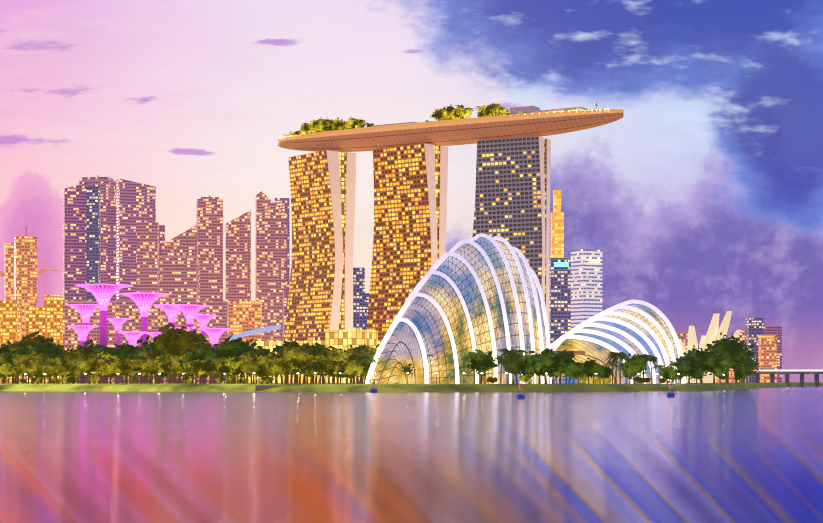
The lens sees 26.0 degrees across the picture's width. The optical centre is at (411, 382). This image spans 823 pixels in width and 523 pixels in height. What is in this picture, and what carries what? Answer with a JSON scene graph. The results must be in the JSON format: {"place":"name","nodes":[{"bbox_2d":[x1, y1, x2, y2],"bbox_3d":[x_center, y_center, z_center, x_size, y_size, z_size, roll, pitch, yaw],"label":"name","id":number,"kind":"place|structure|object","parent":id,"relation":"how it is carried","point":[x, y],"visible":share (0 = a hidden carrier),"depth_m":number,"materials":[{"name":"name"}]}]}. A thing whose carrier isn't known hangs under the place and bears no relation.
{"place":"outdoors","nodes":[
{"label":"outdoors","id":0,"kind":"place"},
{"bbox_2d":[229,324,280,340],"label":"elevated walkway","id":1,"kind":"structure","parent":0,"point":[256,331],"depth_m":1179.25,"materials":[{"name":"blue"}]},
{"bbox_2d":[0,386,822,522],"bbox_3d":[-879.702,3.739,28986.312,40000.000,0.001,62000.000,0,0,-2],"label":"water","id":2,"kind":"structure","parent":0,"point":[754,455],"depth_m":88.61,"materials":[{"name":"liquid"}]},
{"bbox_2d":[0,382,822,391],"bbox_3d":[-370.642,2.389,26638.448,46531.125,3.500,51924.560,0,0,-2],"label":"grass bank","id":3,"kind":"structure","parent":0,"point":[249,387],"depth_m":714.49,"materials":[{"name":"green plant"}]},
{"bbox_2d":[5,243,13,299],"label":"building","id":4,"kind":"structure","parent":3,"relation":"on","point":[9,271],"depth_m":2336.31,"materials":[{"name":"orange"}]},
{"bbox_2d":[0,300,19,382],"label":"city building","id":5,"kind":"structure","parent":3,"relation":"on","point":[10,319],"depth_m":1986.98,"materials":[{"name":"yellow"}]},
{"bbox_2d":[0,354,20,383],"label":"tree","id":6,"kind":"object","parent":3,"relation":"on","point":[6,360],"visible":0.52,"depth_m":784.56,"materials":[{"name":"green plant"}]},
{"bbox_2d":[0,339,35,383],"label":"tree","id":7,"kind":"object","parent":3,"relation":"on","point":[8,352],"visible":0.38,"depth_m":808.21,"materials":[{"name":"green plant"}]},
{"bbox_2d":[0,342,36,383],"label":"tree","id":8,"kind":"object","parent":3,"relation":"on","point":[8,346],"visible":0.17,"depth_m":808.20,"materials":[{"name":"green plant"}]},
{"bbox_2d":[15,226,37,382],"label":"building","id":9,"kind":"structure","parent":3,"relation":"on","point":[26,270],"depth_m":2237.82,"materials":[{"name":"orange"}]},
{"bbox_2d":[20,360,36,383],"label":"young tree","id":10,"kind":"object","parent":3,"relation":"on","point":[29,366],"visible":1,"depth_m":763.10,"materials":[{"name":"green plant"}]},
{"bbox_2d":[13,353,49,383],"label":"tree","id":11,"kind":"object","parent":3,"relation":"on","point":[38,357],"visible":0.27,"depth_m":787.95,"materials":[{"name":"green plant"}]},
{"bbox_2d":[25,307,45,382],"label":"city building","id":12,"kind":"structure","parent":3,"relation":"on","point":[35,319],"depth_m":1980.26,"materials":[{"name":"yellow"}]},
{"bbox_2d":[26,360,51,383],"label":"tree","id":13,"kind":"object","parent":3,"relation":"on","point":[39,367],"visible":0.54,"depth_m":779.10,"materials":[{"name":"green plant"}]},
{"bbox_2d":[16,331,63,383],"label":"tree","id":14,"kind":"object","parent":3,"relation":"on","point":[36,340],"visible":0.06,"depth_m":844.91,"materials":[{"name":"green plant"}]},
{"bbox_2d":[34,340,65,383],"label":"tree","id":15,"kind":"object","parent":3,"relation":"on","point":[49,350],"visible":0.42,"depth_m":817.03,"materials":[{"name":"green plant"}]},
{"bbox_2d":[44,295,62,382],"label":"city building","id":16,"kind":"structure","parent":3,"relation":"on","point":[53,304],"depth_m":1998.41,"materials":[{"name":"yellow"}]},
{"bbox_2d":[45,356,68,383],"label":"tree","id":17,"kind":"object","parent":3,"relation":"on","point":[54,363],"visible":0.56,"depth_m":782.35,"materials":[{"name":"green plant"}]},
{"bbox_2d":[57,348,84,383],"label":"tree","id":18,"kind":"object","parent":3,"relation":"on","point":[67,359],"visible":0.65,"depth_m":763.34,"materials":[{"name":"green plant"}]},
{"bbox_2d":[63,183,87,300],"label":"skyscraper","id":19,"kind":"structure","parent":3,"relation":"on","point":[74,235],"depth_m":2241.21,"materials":[{"name":"purple glass"}]},
{"bbox_2d":[72,359,85,383],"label":"young tree","id":20,"kind":"object","parent":3,"relation":"on","point":[78,365],"visible":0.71,"depth_m":750.00,"materials":[{"name":"green plant"}]},
{"bbox_2d":[66,325,98,382],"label":"supertree","id":21,"kind":"object","parent":3,"relation":"on","point":[82,331],"visible":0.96,"depth_m":892.74,"materials":[{"name":"purple"}]},
{"bbox_2d":[67,304,98,382],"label":"supertree","id":22,"kind":"object","parent":3,"relation":"on","point":[85,311],"visible":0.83,"depth_m":1001.56,"materials":[{"name":"purple"}]},
{"bbox_2d":[63,301,115,382],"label":"building","id":23,"kind":"structure","parent":3,"relation":"on","point":[71,315],"depth_m":2039.12,"materials":[{"name":"purple glass"}]},
{"bbox_2d":[82,356,96,383],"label":"young tree","id":24,"kind":"object","parent":3,"relation":"on","point":[89,365],"visible":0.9,"depth_m":750.08,"materials":[{"name":"green plant"}]},
{"bbox_2d":[86,186,99,300],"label":"skyscraper","id":25,"kind":"structure","parent":3,"relation":"on","point":[92,234],"depth_m":2218.61,"materials":[{"name":"blue glass"}]},
{"bbox_2d":[78,338,111,383],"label":"tree","id":26,"kind":"object","parent":3,"relation":"on","point":[92,347],"visible":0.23,"depth_m":793.06,"materials":[{"name":"green plant"}]},
{"bbox_2d":[79,177,116,300],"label":"skyscraper","id":27,"kind":"structure","parent":3,"relation":"on","point":[108,188],"depth_m":2300.40,"materials":[{"name":"purple glass"}]},
{"bbox_2d":[90,358,107,383],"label":"young tree","id":28,"kind":"object","parent":3,"relation":"on","point":[99,364],"visible":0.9,"depth_m":749.99,"materials":[{"name":"green plant"}]},
{"bbox_2d":[75,284,131,382],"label":"supertree","id":29,"kind":"object","parent":3,"relation":"on","point":[103,294],"visible":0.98,"depth_m":922.84,"materials":[{"name":"purple"}]},
{"bbox_2d":[108,201,115,300],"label":"skyscraper","id":30,"kind":"structure","parent":3,"relation":"on","point":[111,242],"depth_m":2269.13,"materials":[{"name":"purple glass"}]},
{"bbox_2d":[107,318,130,382],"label":"supertree","id":31,"kind":"object","parent":3,"relation":"on","point":[117,323],"visible":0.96,"depth_m":1033.40,"materials":[{"name":"purple"}]},
{"bbox_2d":[110,340,135,383],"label":"tree","id":32,"kind":"object","parent":3,"relation":"on","point":[122,350],"visible":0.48,"depth_m":790.71,"materials":[{"name":"green plant"}]},
{"bbox_2d":[112,357,135,383],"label":"young tree","id":33,"kind":"object","parent":3,"relation":"on","point":[124,367],"visible":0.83,"depth_m":743.72,"materials":[{"name":"green plant"}]},
{"bbox_2d":[117,331,147,383],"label":"supertree","id":34,"kind":"object","parent":3,"relation":"on","point":[132,337],"visible":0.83,"depth_m":883.20,"materials":[{"name":"purple"}]},
{"bbox_2d":[115,179,155,300],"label":"skyscraper","id":35,"kind":"structure","parent":3,"relation":"on","point":[136,202],"depth_m":2325.44,"materials":[{"name":"purple glass"}]},
{"bbox_2d":[116,301,160,382],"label":"building","id":36,"kind":"structure","parent":3,"relation":"on","point":[127,309],"depth_m":2023.09,"materials":[{"name":"purple glass"}]},
{"bbox_2d":[126,354,150,383],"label":"young tree","id":37,"kind":"object","parent":3,"relation":"on","point":[137,364],"visible":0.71,"depth_m":740.81,"materials":[{"name":"green plant"}]},
{"bbox_2d":[119,292,168,382],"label":"supertree","id":38,"kind":"object","parent":3,"relation":"on","point":[144,301],"visible":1,"depth_m":948.03,"materials":[{"name":"purple"}]},
{"bbox_2d":[130,342,164,378],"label":"tree","id":39,"kind":"object","parent":3,"relation":"on","point":[148,349],"visible":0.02,"depth_m":779.19,"materials":[{"name":"green plant"}]},
{"bbox_2d":[137,222,158,300],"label":"skyscraper","id":40,"kind":"structure","parent":3,"relation":"on","point":[147,256],"depth_m":2180.88,"materials":[{"name":"purple glass"}]},
{"bbox_2d":[134,348,163,383],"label":"tree","id":41,"kind":"object","parent":3,"relation":"on","point":[150,355],"visible":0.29,"depth_m":763.53,"materials":[{"name":"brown plant"}]},
{"bbox_2d":[142,360,159,383],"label":"young tree","id":42,"kind":"object","parent":3,"relation":"on","point":[151,367],"visible":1,"depth_m":736.72,"materials":[{"name":"green plant"}]},
{"bbox_2d":[159,225,164,300],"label":"skyscraper","id":43,"kind":"structure","parent":3,"relation":"on","point":[161,234],"depth_m":2360.64,"materials":[{"name":"purple glass"}]},
{"bbox_2d":[153,304,185,382],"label":"supertree","id":44,"kind":"object","parent":3,"relation":"on","point":[171,312],"visible":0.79,"depth_m":993.25,"materials":[{"name":"purple"}]},
{"bbox_2d":[155,353,184,383],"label":"tree","id":45,"kind":"object","parent":3,"relation":"on","point":[168,357],"visible":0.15,"depth_m":748.89,"materials":[{"name":"brown plant"}]},
{"bbox_2d":[159,359,183,383],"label":"young tree","id":46,"kind":"object","parent":3,"relation":"on","point":[166,365],"visible":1,"depth_m":735.46,"materials":[{"name":"green plant"}]},
{"bbox_2d":[153,322,204,383],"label":"tree","id":47,"kind":"object","parent":3,"relation":"on","point":[173,340],"visible":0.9,"depth_m":790.48,"materials":[{"name":"green plant"}]},
{"bbox_2d":[160,257,198,382],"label":"building","id":48,"kind":"structure","parent":3,"relation":"on","point":[179,280],"depth_m":2112.27,"materials":[{"name":"purple glass"}]},
{"bbox_2d":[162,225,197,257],"bbox_3d":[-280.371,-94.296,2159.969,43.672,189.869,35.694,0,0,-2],"label":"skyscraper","id":49,"kind":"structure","parent":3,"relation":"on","point":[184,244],"depth_m":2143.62,"materials":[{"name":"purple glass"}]},
{"bbox_2d":[170,305,209,382],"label":"supertree","id":50,"kind":"object","parent":3,"relation":"on","point":[189,312],"visible":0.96,"depth_m":978.27,"materials":[{"name":"purple"}]},
{"bbox_2d":[185,359,202,383],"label":"young tree","id":51,"kind":"object","parent":3,"relation":"on","point":[194,365],"visible":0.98,"depth_m":727.45,"materials":[{"name":"green plant"}]},
{"bbox_2d":[182,346,221,383],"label":"tree","id":52,"kind":"object","parent":3,"relation":"on","point":[206,354],"visible":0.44,"depth_m":766.95,"materials":[{"name":"green plant"}]},
{"bbox_2d":[195,314,218,382],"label":"supertree","id":53,"kind":"object","parent":3,"relation":"on","point":[203,320],"visible":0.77,"depth_m":1024.10,"materials":[{"name":"purple"}]},
{"bbox_2d":[196,195,222,300],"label":"skyscraper","id":54,"kind":"structure","parent":3,"relation":"on","point":[209,216],"depth_m":2285.39,"materials":[{"name":"brown glass"}]},
{"bbox_2d":[200,359,221,383],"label":"young tree","id":55,"kind":"object","parent":3,"relation":"on","point":[210,366],"visible":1,"depth_m":727.91,"materials":[{"name":"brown plant"}]},
{"bbox_2d":[197,301,228,382],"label":"building","id":56,"kind":"structure","parent":3,"relation":"on","point":[221,310],"depth_m":2043.82,"materials":[{"name":"purple glass"}]},
{"bbox_2d":[198,328,230,382],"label":"supertree","id":57,"kind":"object","parent":3,"relation":"on","point":[214,334],"visible":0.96,"depth_m":934.34,"materials":[{"name":"purple"}]},
{"bbox_2d":[214,359,233,383],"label":"tree","id":58,"kind":"object","parent":3,"relation":"on","point":[223,368],"visible":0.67,"depth_m":733.36,"materials":[{"name":"green plant"}]},
{"bbox_2d":[212,338,256,383],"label":"tree","id":59,"kind":"object","parent":3,"relation":"on","point":[230,349],"visible":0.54,"depth_m":786.72,"materials":[{"name":"green plant"}]},
{"bbox_2d":[225,210,250,300],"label":"skyscraper","id":60,"kind":"structure","parent":3,"relation":"on","point":[237,258],"depth_m":2395.56,"materials":[{"name":"purple glass"}]},
{"bbox_2d":[225,351,258,383],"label":"tree","id":61,"kind":"object","parent":3,"relation":"on","point":[236,364],"visible":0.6,"depth_m":727.88,"materials":[{"name":"green plant"}]},
{"bbox_2d":[228,301,261,382],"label":"building","id":62,"kind":"structure","parent":3,"relation":"on","point":[244,316],"depth_m":2094.70,"materials":[{"name":"orange"}]},
{"bbox_2d":[241,359,261,383],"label":"young tree","id":63,"kind":"object","parent":3,"relation":"on","point":[249,367],"visible":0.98,"depth_m":721.52,"materials":[{"name":"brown plant"}]},
{"bbox_2d":[256,191,285,337],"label":"skyscraper","id":64,"kind":"structure","parent":3,"relation":"on","point":[270,244],"depth_m":2346.93,"materials":[{"name":"brown glass"}]},
{"bbox_2d":[258,290,283,340],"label":"building","id":65,"kind":"structure","parent":3,"relation":"on","point":[272,301],"depth_m":2145.56,"materials":[{"name":"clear glass"}]},
{"bbox_2d":[263,357,284,383],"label":"young tree","id":66,"kind":"object","parent":3,"relation":"on","point":[273,365],"visible":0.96,"depth_m":711.09,"materials":[{"name":"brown plant"}]},
{"bbox_2d":[275,198,289,316],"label":"skyscraper","id":67,"kind":"structure","parent":3,"relation":"on","point":[282,204],"depth_m":2545.45,"materials":[{"name":"purple glass"}]},
{"bbox_2d":[277,360,292,383],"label":"young tree","id":68,"kind":"object","parent":3,"relation":"on","point":[286,368],"visible":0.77,"depth_m":712.94,"materials":[{"name":"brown plant"}]},
{"bbox_2d":[277,338,301,383],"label":"tree","id":69,"kind":"object","parent":3,"relation":"on","point":[292,344],"visible":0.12,"depth_m":764.50,"materials":[{"name":"green plant"}]},
{"bbox_2d":[281,346,313,383],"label":"tree","id":70,"kind":"object","parent":3,"relation":"on","point":[297,357],"visible":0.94,"depth_m":718.53,"materials":[{"name":"green plant"}]},
{"bbox_2d":[239,329,377,382],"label":"podium","id":71,"kind":"object","parent":3,"relation":"on","point":[343,340],"visible":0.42,"depth_m":1410.76,"materials":[{"name":"yellow glass"}]},
{"bbox_2d":[284,150,355,382],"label":"hotel tower","id":72,"kind":"structure","parent":3,"relation":"on","point":[322,194],"depth_m":1448.73,"materials":[{"name":"brown"}]},
{"bbox_2d":[309,355,337,383],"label":"tree","id":73,"kind":"object","parent":3,"relation":"on","point":[324,364],"visible":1,"depth_m":715.63,"materials":[{"name":"green plant"}]},
{"bbox_2d":[311,344,342,383],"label":"tree","id":74,"kind":"object","parent":3,"relation":"on","point":[320,350],"visible":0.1,"depth_m":764.45,"materials":[{"name":"green plant"}]},
{"bbox_2d":[315,346,347,383],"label":"tree","id":75,"kind":"object","parent":3,"relation":"on","point":[335,355],"visible":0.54,"depth_m":727.64,"materials":[{"name":"green plant"}]},
{"bbox_2d":[342,362,363,383],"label":"tree","id":76,"kind":"object","parent":3,"relation":"on","point":[352,370],"visible":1,"depth_m":707.71,"materials":[{"name":"green plant"}]},
{"bbox_2d":[343,347,373,383],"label":"tree","id":77,"kind":"object","parent":3,"relation":"on","point":[354,357],"visible":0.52,"depth_m":717.24,"materials":[{"name":"green plant"}]},
{"bbox_2d":[353,267,364,329],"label":"skyscraper","id":78,"kind":"structure","parent":3,"relation":"on","point":[358,298],"depth_m":2050.26,"materials":[{"name":"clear glass"}]},
{"bbox_2d":[367,143,447,344],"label":"hotel tower","id":79,"kind":"structure","parent":3,"relation":"on","point":[410,213],"depth_m":1414.17,"materials":[{"name":"brown metal"}]},
{"bbox_2d":[278,109,623,151],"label":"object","id":80,"kind":"structure","parent":79,"relation":"on","point":[464,131],"depth_m":1380.89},
{"bbox_2d":[285,101,597,136],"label":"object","id":81,"kind":"structure","parent":80,"relation":"on","point":[523,110],"depth_m":1359.58,"materials":[{"name":"grey"}]},
{"bbox_2d":[365,233,551,383],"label":"glass dome","id":82,"kind":"object","parent":3,"relation":"on","point":[470,295],"depth_m":716.24,"materials":[{"name":"blue"}]},
{"bbox_2d":[466,349,497,383],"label":"tree","id":83,"kind":"object","parent":3,"relation":"on","point":[480,367],"visible":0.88,"depth_m":707.87,"materials":[{"name":"green plant"}]},
{"bbox_2d":[496,349,519,383],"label":"palm","id":84,"kind":"object","parent":3,"relation":"on","point":[508,352],"visible":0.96,"depth_m":715.00,"materials":[{"name":"green plant"}]},
{"bbox_2d":[503,352,525,383],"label":"tree","id":85,"kind":"object","parent":3,"relation":"on","point":[512,370],"visible":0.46,"depth_m":731.23,"materials":[{"name":"green plant"}]},
{"bbox_2d":[517,351,543,383],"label":"tree","id":86,"kind":"object","parent":3,"relation":"on","point":[529,364],"visible":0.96,"depth_m":712.21,"materials":[{"name":"green plant"}]},
{"bbox_2d":[529,348,566,383],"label":"tree","id":87,"kind":"object","parent":3,"relation":"on","point":[551,360],"visible":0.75,"depth_m":726.68,"materials":[{"name":"green plant"}]},
{"bbox_2d":[551,190,563,257],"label":"skyscraper","id":88,"kind":"structure","parent":3,"relation":"on","point":[557,232],"depth_m":2055.84,"materials":[{"name":"orange"}]},
{"bbox_2d":[549,258,570,343],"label":"skyscraper","id":89,"kind":"structure","parent":3,"relation":"on","point":[560,301],"depth_m":1905.42,"materials":[{"name":"blue glass"}]},
{"bbox_2d":[550,349,575,383],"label":"tree","id":90,"kind":"object","parent":3,"relation":"on","point":[568,360],"visible":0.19,"depth_m":735.54,"materials":[{"name":"green plant"}]},
{"bbox_2d":[561,362,582,383],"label":"tree","id":91,"kind":"object","parent":3,"relation":"on","point":[572,370],"visible":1,"depth_m":723.10,"materials":[{"name":"green plant"}]},
{"bbox_2d":[571,249,601,328],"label":"skyscraper","id":92,"kind":"structure","parent":3,"relation":"on","point":[586,289],"depth_m":1863.21,"materials":[{"name":"grey"}]},
{"bbox_2d":[580,358,604,383],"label":"tree","id":93,"kind":"object","parent":3,"relation":"on","point":[592,367],"visible":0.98,"depth_m":728.27,"materials":[{"name":"green plant"}]},
{"bbox_2d":[547,300,685,383],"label":"domed greenhouse","id":94,"kind":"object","parent":3,"relation":"on","point":[632,329],"visible":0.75,"depth_m":835.70,"materials":[{"name":"grey"}]},
{"bbox_2d":[621,353,648,383],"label":"tree","id":95,"kind":"object","parent":3,"relation":"on","point":[635,364],"visible":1,"depth_m":755.34,"materials":[{"name":"green plant"}]},
{"bbox_2d":[659,364,680,383],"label":"tree","id":96,"kind":"object","parent":3,"relation":"on","point":[670,372],"visible":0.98,"depth_m":783.61,"materials":[{"name":"green plant"}]},
{"bbox_2d":[670,352,699,383],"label":"tree","id":97,"kind":"object","parent":3,"relation":"on","point":[692,361],"visible":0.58,"depth_m":830.56,"materials":[{"name":"green plant"}]},
{"bbox_2d":[677,345,715,383],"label":"tree","id":98,"kind":"object","parent":3,"relation":"on","point":[701,356],"visible":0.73,"depth_m":849.69,"materials":[{"name":"green plant"}]},
{"bbox_2d":[687,366,706,383],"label":"tree","id":99,"kind":"object","parent":3,"relation":"on","point":[696,373],"visible":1,"depth_m":806.85,"materials":[{"name":"green plant"}]},
{"bbox_2d":[669,311,740,382],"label":"museum building","id":100,"kind":"structure","parent":3,"relation":"on","point":[713,332],"depth_m":1733.02,"materials":[{"name":"white"}]},
{"bbox_2d":[702,347,730,383],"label":"tree","id":101,"kind":"object","parent":3,"relation":"on","point":[720,360],"visible":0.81,"depth_m":848.64,"materials":[{"name":"green plant"}]},
{"bbox_2d":[703,332,754,382],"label":"tree","id":102,"kind":"object","parent":3,"relation":"on","point":[736,350],"visible":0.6,"depth_m":899.08,"materials":[{"name":"green plant"}]},
{"bbox_2d":[730,350,758,382],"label":"tree","id":103,"kind":"object","parent":3,"relation":"on","point":[740,365],"visible":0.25,"depth_m":987.76,"materials":[{"name":"green plant"}]},
{"bbox_2d":[746,318,762,382],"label":"skyscraper","id":104,"kind":"structure","parent":3,"relation":"on","point":[754,328],"depth_m":2515.60,"materials":[{"name":"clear glass"}]},
{"bbox_2d":[758,335,776,382],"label":"skyscraper","id":105,"kind":"structure","parent":3,"relation":"on","point":[767,352],"depth_m":2415.54,"materials":[{"name":"orange"}]},
{"bbox_2d":[763,326,781,382],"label":"skyscraper","id":106,"kind":"structure","parent":3,"relation":"on","point":[772,330],"depth_m":2667.61,"materials":[{"name":"purple glass"}]},
{"bbox_2d":[734,370,822,386],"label":"bridge","id":107,"kind":"structure","parent":3,"relation":"on","point":[772,373],"depth_m":1403.15,"materials":[{"name":"grey concrete"}]},
{"bbox_2d":[472,136,550,347],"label":"hotel tower","id":108,"kind":"structure","parent":0,"point":[512,199],"depth_m":1364.32,"materials":[{"name":"grey glass"}]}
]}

